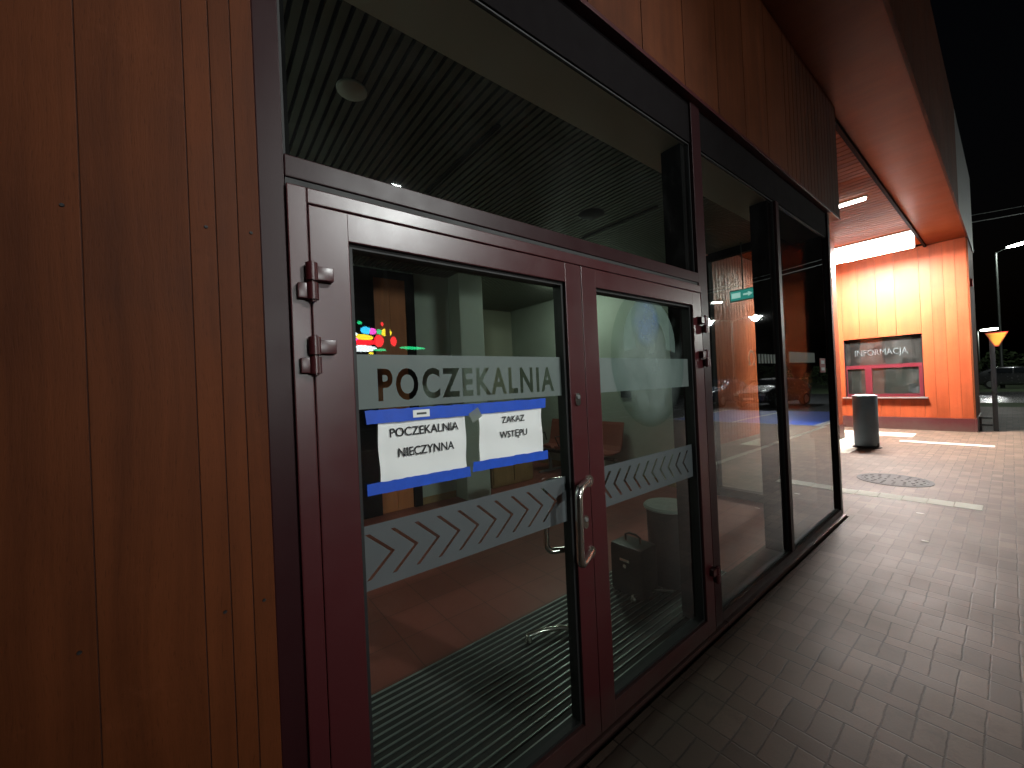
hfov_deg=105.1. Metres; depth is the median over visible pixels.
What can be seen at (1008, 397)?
road
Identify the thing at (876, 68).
canopy
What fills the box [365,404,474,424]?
adhesive tape
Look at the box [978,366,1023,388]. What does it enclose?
parked car
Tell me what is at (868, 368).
ticket window
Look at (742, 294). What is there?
exit sign
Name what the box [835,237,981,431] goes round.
ticket pavilion
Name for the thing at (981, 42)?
sky
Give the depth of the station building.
1.22 m
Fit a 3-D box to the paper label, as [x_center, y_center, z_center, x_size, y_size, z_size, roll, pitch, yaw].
[-0.284,0.092,1.231,0.056,0.023,0.001,-2,0,-38]
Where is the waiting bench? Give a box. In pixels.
[539,419,623,480]
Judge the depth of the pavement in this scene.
2.16 m
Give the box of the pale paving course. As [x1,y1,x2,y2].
[842,488,982,510]
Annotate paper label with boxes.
[413,409,429,417]
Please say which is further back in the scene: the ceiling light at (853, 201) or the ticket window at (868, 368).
the ticket window at (868, 368)
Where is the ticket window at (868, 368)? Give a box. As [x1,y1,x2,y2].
[843,333,928,398]
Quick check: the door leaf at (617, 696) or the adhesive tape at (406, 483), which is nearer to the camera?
the adhesive tape at (406, 483)
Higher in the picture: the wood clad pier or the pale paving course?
the wood clad pier
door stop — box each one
[525,625,567,643]
[630,588,673,602]
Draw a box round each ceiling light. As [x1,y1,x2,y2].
[834,230,914,263]
[839,195,867,207]
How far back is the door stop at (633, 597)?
2.70 m
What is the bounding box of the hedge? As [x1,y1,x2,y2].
[978,348,1023,372]
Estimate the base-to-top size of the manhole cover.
0.010 m
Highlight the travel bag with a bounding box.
[611,532,657,600]
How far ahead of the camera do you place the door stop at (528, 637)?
2.31 m
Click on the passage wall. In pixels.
(737, 380)
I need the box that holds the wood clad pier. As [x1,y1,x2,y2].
[830,239,844,439]
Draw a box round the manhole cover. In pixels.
[857,473,934,486]
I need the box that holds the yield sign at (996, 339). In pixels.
[985,331,1007,430]
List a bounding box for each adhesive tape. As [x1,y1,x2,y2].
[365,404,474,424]
[367,467,470,495]
[473,398,545,414]
[473,450,547,471]
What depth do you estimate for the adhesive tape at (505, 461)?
1.44 m
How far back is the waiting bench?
6.17 m
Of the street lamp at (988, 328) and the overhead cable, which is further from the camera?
the street lamp at (988, 328)
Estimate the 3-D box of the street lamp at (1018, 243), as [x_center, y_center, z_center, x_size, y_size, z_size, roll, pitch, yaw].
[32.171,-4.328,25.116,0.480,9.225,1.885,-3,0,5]
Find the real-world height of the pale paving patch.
0.024 m
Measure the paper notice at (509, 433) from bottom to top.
0.198 m
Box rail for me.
[979,417,992,430]
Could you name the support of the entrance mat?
on the station building
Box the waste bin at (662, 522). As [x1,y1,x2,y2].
[643,497,680,590]
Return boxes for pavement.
[584,407,1023,767]
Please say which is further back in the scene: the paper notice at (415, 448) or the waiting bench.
the waiting bench
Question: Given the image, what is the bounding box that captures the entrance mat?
[371,570,726,767]
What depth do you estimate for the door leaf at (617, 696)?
1.96 m
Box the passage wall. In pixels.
[706,254,759,443]
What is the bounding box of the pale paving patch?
[741,430,994,452]
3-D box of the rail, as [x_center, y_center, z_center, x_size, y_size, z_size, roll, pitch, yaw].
[10.759,0.908,8.896,0.042,0.320,0.198,-2,0,-38]
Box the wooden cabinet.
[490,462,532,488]
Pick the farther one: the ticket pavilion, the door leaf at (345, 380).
the ticket pavilion
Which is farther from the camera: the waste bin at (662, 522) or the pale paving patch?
the pale paving patch
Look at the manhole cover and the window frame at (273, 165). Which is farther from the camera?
the manhole cover
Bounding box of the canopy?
[738,0,972,260]
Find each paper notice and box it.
[378,416,466,481]
[478,408,542,460]
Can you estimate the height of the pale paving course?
0.024 m
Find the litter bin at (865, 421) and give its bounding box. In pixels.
[852,394,881,448]
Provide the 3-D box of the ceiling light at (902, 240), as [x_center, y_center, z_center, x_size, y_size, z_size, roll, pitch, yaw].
[8.256,-3.135,9.085,0.580,0.274,1.490,-2,0,-38]
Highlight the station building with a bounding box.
[0,0,846,767]
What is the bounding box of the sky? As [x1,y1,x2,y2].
[847,0,1023,371]
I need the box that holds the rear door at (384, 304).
[353,266,422,519]
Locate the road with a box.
[979,392,1023,402]
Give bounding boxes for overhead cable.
[972,213,1023,222]
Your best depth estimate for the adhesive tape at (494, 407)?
1.45 m
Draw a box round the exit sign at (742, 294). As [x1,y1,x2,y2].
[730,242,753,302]
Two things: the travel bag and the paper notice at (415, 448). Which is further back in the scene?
the travel bag
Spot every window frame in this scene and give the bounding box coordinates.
[250,0,842,767]
[706,242,762,502]
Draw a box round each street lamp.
[977,326,997,370]
[995,240,1023,387]
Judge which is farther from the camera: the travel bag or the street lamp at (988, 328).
the street lamp at (988, 328)
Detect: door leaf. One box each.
[296,205,600,767]
[580,266,721,732]
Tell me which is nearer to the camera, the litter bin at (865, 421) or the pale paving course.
the pale paving course
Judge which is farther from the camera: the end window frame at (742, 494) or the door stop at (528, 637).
the end window frame at (742, 494)
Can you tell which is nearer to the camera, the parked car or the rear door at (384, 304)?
the rear door at (384, 304)

